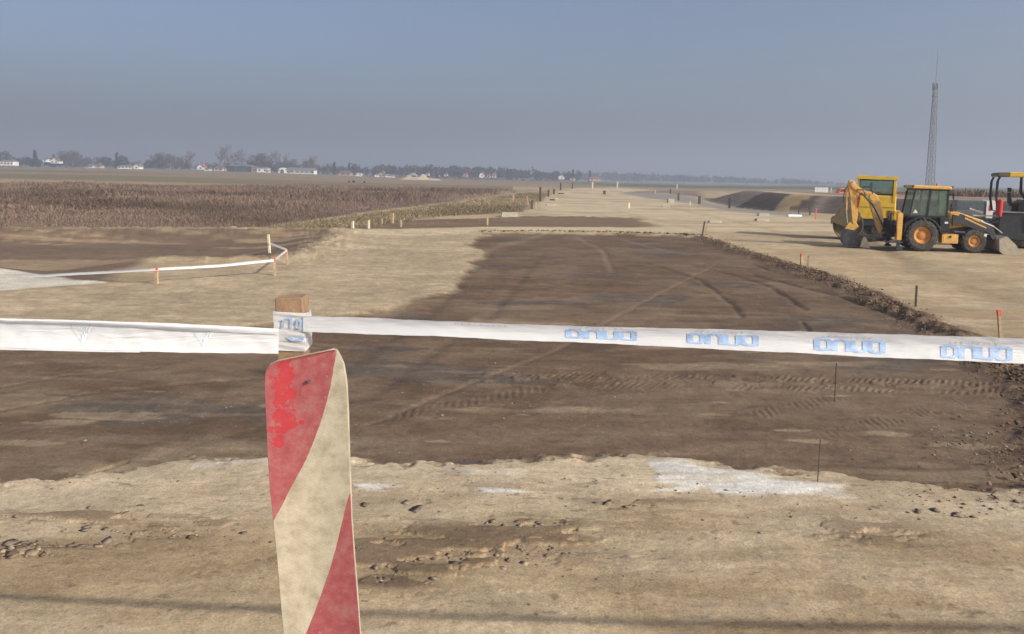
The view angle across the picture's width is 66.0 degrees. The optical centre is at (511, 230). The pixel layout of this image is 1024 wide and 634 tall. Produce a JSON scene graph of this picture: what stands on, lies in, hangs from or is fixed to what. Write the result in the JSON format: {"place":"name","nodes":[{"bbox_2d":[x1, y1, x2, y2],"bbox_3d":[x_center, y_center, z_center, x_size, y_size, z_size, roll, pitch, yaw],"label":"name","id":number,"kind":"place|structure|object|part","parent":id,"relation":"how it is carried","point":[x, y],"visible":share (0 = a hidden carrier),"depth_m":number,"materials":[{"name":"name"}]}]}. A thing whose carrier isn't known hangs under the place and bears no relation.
{"place":"outdoors","nodes":[
{"label":"outdoors","id":0,"kind":"place"},
{"bbox_2d":[50,157,62,163],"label":"house","id":1,"kind":"structure","parent":0,"point":[55,160],"depth_m":668.20,"materials":[{"name":"brick"}]},
{"bbox_2d":[0,499,977,583],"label":"dirt","id":2,"kind":"structure","parent":0,"point":[109,539],"depth_m":5.91,"materials":[{"name":"soil"}]},
{"bbox_2d":[0,166,1023,633],"bbox_3d":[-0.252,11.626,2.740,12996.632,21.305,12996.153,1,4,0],"label":"ground","id":3,"kind":"structure","parent":0,"point":[706,428],"depth_m":8.92,"materials":[{"name":"soil"}]},
{"bbox_2d":[0,150,13,159],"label":"bare tree","id":4,"kind":"object","parent":3,"relation":"on","point":[5,155],"visible":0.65,"depth_m":697.75,"materials":[{"name":"grey plant"}]},
{"bbox_2d":[0,159,18,165],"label":"house","id":5,"kind":"structure","parent":3,"relation":"on","point":[12,162],"depth_m":618.55,"materials":[{"name":"brick"}]},
{"bbox_2d":[21,157,30,166],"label":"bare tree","id":6,"kind":"object","parent":3,"relation":"on","point":[25,162],"visible":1,"depth_m":688.03,"materials":[{"name":"grey plant"}]},
{"bbox_2d":[29,150,40,166],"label":"conifer tree","id":7,"kind":"object","parent":3,"relation":"on","point":[35,158],"visible":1,"depth_m":657.13,"materials":[{"name":"grey plant"}]},
{"bbox_2d":[56,150,76,167],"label":"bare tree","id":8,"kind":"object","parent":3,"relation":"on","point":[62,157],"visible":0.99,"depth_m":647.17,"materials":[{"name":"grey plant"}]},
{"bbox_2d":[61,150,82,167],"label":"bare tree","id":9,"kind":"object","parent":3,"relation":"on","point":[75,154],"visible":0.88,"depth_m":651.72,"materials":[{"name":"grey plant"}]},
{"bbox_2d":[82,157,91,163],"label":"bare tree","id":10,"kind":"object","parent":3,"relation":"on","point":[86,159],"visible":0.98,"depth_m":668.03,"materials":[{"name":"grey plant"}]},
{"bbox_2d":[85,163,94,167],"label":"house","id":11,"kind":"structure","parent":3,"relation":"on","point":[92,165],"depth_m":658.47,"materials":[{"name":"brick"}]},
{"bbox_2d":[95,162,103,167],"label":"house","id":12,"kind":"structure","parent":3,"relation":"on","point":[97,165],"depth_m":664.97,"materials":[{"name":"brick"}]},
{"bbox_2d":[98,156,111,167],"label":"bare tree","id":13,"kind":"object","parent":3,"relation":"on","point":[106,160],"visible":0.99,"depth_m":676.69,"materials":[{"name":"grey plant"}]},
{"bbox_2d":[113,152,118,167],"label":"cypress tree","id":14,"kind":"object","parent":3,"relation":"on","point":[116,165],"visible":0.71,"depth_m":687.25,"materials":[{"name":"grey plant"}]},
{"bbox_2d":[115,154,128,164],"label":"evergreen tree","id":15,"kind":"object","parent":3,"relation":"on","point":[121,160],"visible":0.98,"depth_m":676.35,"materials":[{"name":"grey plant"}]},
{"bbox_2d":[118,164,132,168],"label":"house","id":16,"kind":"structure","parent":3,"relation":"on","point":[129,166],"depth_m":618.57,"materials":[{"name":"brick"}]},
{"bbox_2d":[133,163,143,168],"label":"house","id":17,"kind":"structure","parent":3,"relation":"on","point":[138,166],"depth_m":618.56,"materials":[{"name":"brick"}]},
{"bbox_2d":[144,160,153,166],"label":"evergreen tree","id":18,"kind":"object","parent":3,"relation":"on","point":[148,163],"visible":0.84,"depth_m":656.53,"materials":[{"name":"grey plant"}]},
{"bbox_2d":[147,153,160,169],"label":"bare tree","id":19,"kind":"object","parent":3,"relation":"on","point":[153,160],"visible":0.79,"depth_m":635.77,"materials":[{"name":"grey plant"}]},
{"bbox_2d":[154,268,158,283],"bbox_3d":[-8.526,1.147,18.896,0.077,0.506,0.077,2,4,7],"label":"survey stake","id":20,"kind":"object","parent":3,"relation":"on","point":[156,275],"visible":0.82,"depth_m":18.87,"materials":[{"name":"brown wood"}]},
{"bbox_2d":[21,243,286,276],"bbox_3d":[-17.762,1.076,22.805,22.915,1.495,7.941,1,4,0],"label":"barrier tape","id":21,"kind":"object","parent":20,"relation":"attached to","point":[175,268],"visible":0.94,"depth_m":19.46,"materials":[{"name":"white plastic"}]},
{"bbox_2d":[155,152,174,169],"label":"bare tree","id":22,"kind":"object","parent":3,"relation":"on","point":[161,157],"visible":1,"depth_m":631.33,"materials":[{"name":"grey plant"}]},
{"bbox_2d":[165,153,182,169],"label":"bare tree","id":23,"kind":"object","parent":3,"relation":"on","point":[173,161],"visible":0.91,"depth_m":637.69,"materials":[{"name":"grey plant"}]},
{"bbox_2d":[174,156,183,169],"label":"bare tree","id":24,"kind":"object","parent":3,"relation":"on","point":[179,163],"visible":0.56,"depth_m":648.47,"materials":[{"name":"grey plant"}]},
{"bbox_2d":[182,151,195,169],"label":"bare tree","id":25,"kind":"object","parent":3,"relation":"on","point":[189,157],"visible":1,"depth_m":638.95,"materials":[{"name":"grey plant"}]},
{"bbox_2d":[0,156,388,174],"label":"hedgerow","id":26,"kind":"object","parent":3,"relation":"on","point":[357,169],"visible":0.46,"depth_m":705.45,"materials":[{"name":"plant"}]},
{"bbox_2d":[196,163,206,169],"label":"house","id":27,"kind":"structure","parent":3,"relation":"on","point":[201,166],"depth_m":618.45,"materials":[{"name":"white tile"}]},
{"bbox_2d":[214,165,225,170],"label":"house","id":28,"kind":"structure","parent":3,"relation":"on","point":[216,168],"depth_m":648.51,"materials":[{"name":"brick"}]},
{"bbox_2d":[216,150,224,170],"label":"bare tree","id":29,"kind":"object","parent":3,"relation":"on","point":[220,159],"visible":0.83,"depth_m":597.92,"materials":[{"name":"grey plant"}]},
{"bbox_2d":[220,143,232,170],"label":"bare tree","id":30,"kind":"object","parent":3,"relation":"on","point":[223,152],"visible":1,"depth_m":588.72,"materials":[{"name":"grey plant"}]},
{"bbox_2d":[231,151,239,171],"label":"bare tree","id":31,"kind":"object","parent":3,"relation":"on","point":[234,159],"visible":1,"depth_m":585.13,"materials":[{"name":"grey plant"}]},
{"bbox_2d":[227,164,253,171],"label":"barn","id":32,"kind":"structure","parent":3,"relation":"on","point":[246,168],"depth_m":603.53,"materials":[{"name":"grey metal"}]},
{"bbox_2d":[234,146,246,170],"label":"bare tree","id":33,"kind":"object","parent":3,"relation":"on","point":[239,159],"visible":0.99,"depth_m":590.59,"materials":[{"name":"grey plant"}]},
{"bbox_2d":[251,166,257,171],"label":"shed","id":34,"kind":"structure","parent":3,"relation":"on","point":[253,168],"depth_m":601.57,"materials":[{"name":"brick"}]},
{"bbox_2d":[244,153,265,165],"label":"bare tree","id":35,"kind":"object","parent":3,"relation":"on","point":[253,162],"visible":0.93,"depth_m":636.78,"materials":[{"name":"grey plant"}]},
{"bbox_2d":[0,180,524,227],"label":"scrub","id":36,"kind":"object","parent":3,"relation":"on","point":[62,204],"visible":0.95,"depth_m":55.99,"materials":[{"name":"brown plant"}]},
{"bbox_2d":[257,167,270,172],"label":"shed","id":37,"kind":"structure","parent":3,"relation":"on","point":[261,169],"depth_m":600.56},
{"bbox_2d":[256,152,276,166],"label":"bare tree","id":38,"kind":"object","parent":3,"relation":"on","point":[269,162],"visible":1,"depth_m":636.76,"materials":[{"name":"grey plant"}]},
{"bbox_2d":[267,234,270,252],"bbox_3d":[-8.256,0.526,26.783,0.124,0.782,0.065,2,4,8],"label":"survey stake","id":39,"kind":"object","parent":3,"relation":"on","point":[268,240],"visible":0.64,"depth_m":26.75,"materials":[{"name":"paint"}]},
{"bbox_2d":[273,258,275,275],"bbox_3d":[-6.307,1.020,20.918,0.076,0.574,0.069,1,4,-3],"label":"survey stake","id":40,"kind":"object","parent":3,"relation":"on","point":[274,268],"visible":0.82,"depth_m":20.89,"materials":[{"name":"brown wood"}]},
{"bbox_2d":[273,151,280,172],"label":"bare tree","id":41,"kind":"object","parent":3,"relation":"on","point":[276,159],"visible":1,"depth_m":638.26,"materials":[{"name":"grey plant"}]},
{"bbox_2d":[279,153,289,167],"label":"bare tree","id":42,"kind":"object","parent":3,"relation":"on","point":[285,160],"visible":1,"depth_m":644.30,"materials":[{"name":"grey plant"}]},
{"bbox_2d":[285,250,287,264],"bbox_3d":[-6.661,0.858,23.298,0.100,0.550,0.065,1,4,2],"label":"survey stake","id":43,"kind":"object","parent":3,"relation":"on","point":[286,254],"visible":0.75,"depth_m":23.27,"materials":[{"name":"brown wood"}]},
{"bbox_2d":[281,159,298,167],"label":"bare tree","id":44,"kind":"object","parent":3,"relation":"on","point":[290,162],"visible":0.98,"depth_m":647.73,"materials":[{"name":"grey plant"}]},
{"bbox_2d":[278,167,317,173],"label":"stable","id":45,"kind":"structure","parent":3,"relation":"on","point":[293,169],"depth_m":593.70,"materials":[{"name":"white paint"}]},
{"bbox_2d":[304,155,319,167],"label":"bare tree","id":46,"kind":"object","parent":3,"relation":"on","point":[310,163],"visible":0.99,"depth_m":648.15,"materials":[{"name":"grey plant"}]},
{"bbox_2d":[265,294,360,633],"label":"warning board","id":47,"kind":"object","parent":3,"relation":"on","point":[307,426],"visible":1,"depth_m":2.62,"materials":[{"name":"red metal"}]},
{"bbox_2d":[339,170,352,175],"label":"house","id":48,"kind":"structure","parent":3,"relation":"on","point":[350,172],"depth_m":619.13,"materials":[{"name":"brick"}]},
{"bbox_2d":[390,213,393,222],"bbox_3d":[-6.614,-0.611,43.467,0.135,0.669,0.135,2,4,16],"label":"survey stake","id":49,"kind":"object","parent":3,"relation":"on","point":[392,218],"visible":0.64,"depth_m":43.41,"materials":[{"name":"brown wood"}]},
{"bbox_2d":[252,192,552,230],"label":"grass","id":50,"kind":"structure","parent":3,"relation":"on","point":[411,214],"depth_m":55.93,"materials":[{"name":"beige plant"}]},
{"bbox_2d":[265,169,559,181],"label":"brush","id":51,"kind":"object","parent":3,"relation":"on","point":[394,175],"visible":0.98,"depth_m":572.43,"materials":[{"name":"brown plant"}]},
{"bbox_2d":[402,174,441,180],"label":"sand heap","id":52,"kind":"object","parent":3,"relation":"on","point":[421,177],"visible":0.86,"depth_m":420.65,"materials":[{"name":"beige sand"}]},
{"bbox_2d":[377,164,582,180],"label":"woods","id":53,"kind":"object","parent":3,"relation":"on","point":[453,171],"visible":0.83,"depth_m":743.00,"materials":[{"name":"grey plant"}]},
{"bbox_2d":[501,212,517,216],"bbox_3d":[-0.172,-1.075,53.534,1.119,0.309,0.900,1,4,-4],"label":"concrete block","id":54,"kind":"object","parent":3,"relation":"on","point":[509,214],"depth_m":53.09,"materials":[{"name":"beige concrete"}]},
{"bbox_2d":[0,356,1023,633],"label":"debris","id":55,"kind":"object","parent":3,"relation":"on","point":[10,552],"visible":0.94,"depth_m":6.25,"materials":[{"name":"soil"}]},
{"bbox_2d":[569,169,575,180],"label":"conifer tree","id":56,"kind":"object","parent":3,"relation":"on","point":[572,175],"visible":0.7,"depth_m":717.59,"materials":[{"name":"grey plant"}]},
{"bbox_2d":[588,176,599,180],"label":"house","id":57,"kind":"structure","parent":3,"relation":"on","point":[596,178],"depth_m":708.48,"materials":[{"name":"white tile"}]},
{"bbox_2d":[574,170,847,184],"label":"treeline","id":58,"kind":"object","parent":3,"relation":"on","point":[615,176],"visible":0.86,"depth_m":1202.42,"materials":[{"name":"plant"}]},
{"bbox_2d":[708,220,721,222],"bbox_3d":[13.368,-0.579,51.890,0.859,0.135,0.400,1,4,-4],"label":"concrete block","id":59,"kind":"object","parent":3,"relation":"on","point":[711,221],"depth_m":51.70,"materials":[{"name":"beige concrete"}]},
{"bbox_2d":[480,229,1023,493],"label":"rubble","id":60,"kind":"object","parent":3,"relation":"on","point":[1016,422],"visible":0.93,"depth_m":19.22,"materials":[{"name":"soil"}]},
{"bbox_2d":[755,218,769,220],"bbox_3d":[17.400,-0.727,54.809,0.907,0.196,0.500,1,4,0],"label":"concrete block","id":61,"kind":"object","parent":3,"relation":"on","point":[759,219],"depth_m":54.56,"materials":[{"name":"beige concrete"}]},
{"bbox_2d":[757,213,768,215],"bbox_3d":[20.169,-1.262,63.228,0.839,0.209,0.400,1,4,-1],"label":"concrete block","id":62,"kind":"object","parent":3,"relation":"on","point":[762,214],"depth_m":63.03,"materials":[{"name":"beige concrete"}]},
{"bbox_2d":[787,214,801,217],"bbox_3d":[22.052,-1.127,61.431,1.057,0.228,0.232,1,4,0],"label":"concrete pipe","id":63,"kind":"object","parent":3,"relation":"on","point":[792,215],"visible":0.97,"depth_m":61.33,"materials":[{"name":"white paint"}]},
{"bbox_2d":[800,254,802,266],"bbox_3d":[9.456,1.035,25.728,0.072,0.555,0.072,1,4,-6],"label":"survey stake","id":64,"kind":"object","parent":3,"relation":"on","point":[801,259],"visible":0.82,"depth_m":25.70,"materials":[{"name":"brown wood"}]},
{"bbox_2d":[817,439,820,481],"bbox_3d":[2.866,2.201,7.361,0.016,0.508,0.008,1,4,0],"label":"steel rod","id":65,"kind":"object","parent":3,"relation":"on","point":[819,460],"visible":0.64,"depth_m":7.35,"materials":[{"name":"brown metal"}]},
{"bbox_2d":[815,187,827,191],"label":"site board","id":66,"kind":"object","parent":3,"relation":"on","point":[820,189],"visible":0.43,"depth_m":134.75,"materials":[{"name":"white wood"}]},
{"bbox_2d":[834,363,836,400],"bbox_3d":[4.187,2.000,10.203,0.011,0.569,0.011,3,4,18],"label":"steel rod","id":67,"kind":"object","parent":3,"relation":"on","point":[835,382],"visible":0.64,"depth_m":10.20,"materials":[{"name":"brown metal"}]},
{"bbox_2d":[835,188,848,192],"bbox_3d":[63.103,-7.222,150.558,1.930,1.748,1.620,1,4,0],"label":"van","id":68,"kind":"object","parent":3,"relation":"on","point":[839,190],"visible":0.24,"depth_m":149.77,"materials":[{"name":"red paint"}]},
{"bbox_2d":[831,175,899,240],"bbox_3d":[17.650,-1.145,39.334,3.073,3.200,2.280,3,4,24],"label":"soil roller","id":69,"kind":"object","parent":3,"relation":"on","point":[867,228],"visible":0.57,"depth_m":38.53,"materials":[{"name":"yellow metal"}]},
{"bbox_2d":[914,285,917,306],"bbox_3d":[9.227,1.551,17.992,0.040,0.596,0.040,2,4,14],"label":"survey stake","id":70,"kind":"object","parent":3,"relation":"on","point":[916,291],"visible":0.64,"depth_m":17.97,"materials":[{"name":"brown wood"}]},
{"bbox_2d":[840,180,1023,254],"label":"backhoe loader","id":71,"kind":"object","parent":3,"relation":"on","point":[916,231],"visible":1,"depth_m":33.23,"materials":[{"name":"metal"}]},
{"bbox_2d":[925,53,938,191],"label":"radio mast","id":72,"kind":"object","parent":3,"relation":"on","point":[935,87],"visible":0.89,"depth_m":248.05,"materials":[{"name":"metal"}]},
{"bbox_2d":[880,188,1023,197],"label":"undergrowth","id":73,"kind":"object","parent":3,"relation":"on","point":[971,193],"visible":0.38,"depth_m":100.80,"materials":[{"name":"brown plant"}]},
{"bbox_2d":[951,199,995,220],"bbox_3d":[30.573,-1.065,51.451,3.400,1.890,1.862,3,4,20],"label":"flatbed truck","id":74,"kind":"object","parent":3,"relation":"on","point":[962,206],"visible":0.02,"depth_m":50.78,"materials":[{"name":"grey paint"}]},
{"bbox_3d":[29.134,-1.612,51.011,0.450,0.480,0.012,3,4,20],"label":"window","id":75,"kind":"part","parent":74,"relation":"part of","materials":[{"name":"grey glass"}]},
{"bbox_3d":[29.641,-1.588,50.826,0.470,0.480,0.012,3,4,20],"label":"window","id":76,"kind":"part","parent":74,"relation":"part of","materials":[{"name":"glass"}]},
{"bbox_3d":[30.134,-1.565,50.647,0.420,0.480,0.012,3,4,20],"label":"window","id":77,"kind":"part","parent":74,"relation":"part of","materials":[{"name":"grey glass"}]},
{"bbox_2d":[969,172,1023,246],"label":"paving machine","id":78,"kind":"object","parent":3,"relation":"on","point":[1009,224],"visible":0.83,"depth_m":35.68,"materials":[{"name":"grey metal"}]},
{"bbox_2d":[996,310,1001,337],"bbox_3d":[8.921,1.773,14.412,0.130,0.639,0.055,2,4,7],"label":"survey stake","id":79,"kind":"object","parent":3,"relation":"on","point":[998,312],"visible":0.82,"depth_m":14.39,"materials":[{"name":"brown wood"}]},
{"bbox_2d":[0,0,1023,184],"label":"sky","id":80,"kind":"structure","parent":0,"point":[813,90],"materials":[{"name":"blue"}]},
{"bbox_2d":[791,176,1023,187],"bbox_3d":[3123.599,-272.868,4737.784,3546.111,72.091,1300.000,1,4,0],"label":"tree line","id":81,"kind":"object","parent":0,"point":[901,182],"depth_m":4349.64,"materials":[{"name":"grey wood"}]},
{"bbox_3d":[-7.238,1.365,2.367,0.090,2.274,0.090,1,4,0],"label":"tape post","id":82,"kind":"object","parent":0,"visible":0},
{"bbox_2d":[0,308,1023,363],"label":"barrier tape","id":83,"kind":"object","parent":82,"relation":"attached to","point":[290,331],"visible":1,"depth_m":2.54,"materials":[{"name":"white plastic"}]}
]}

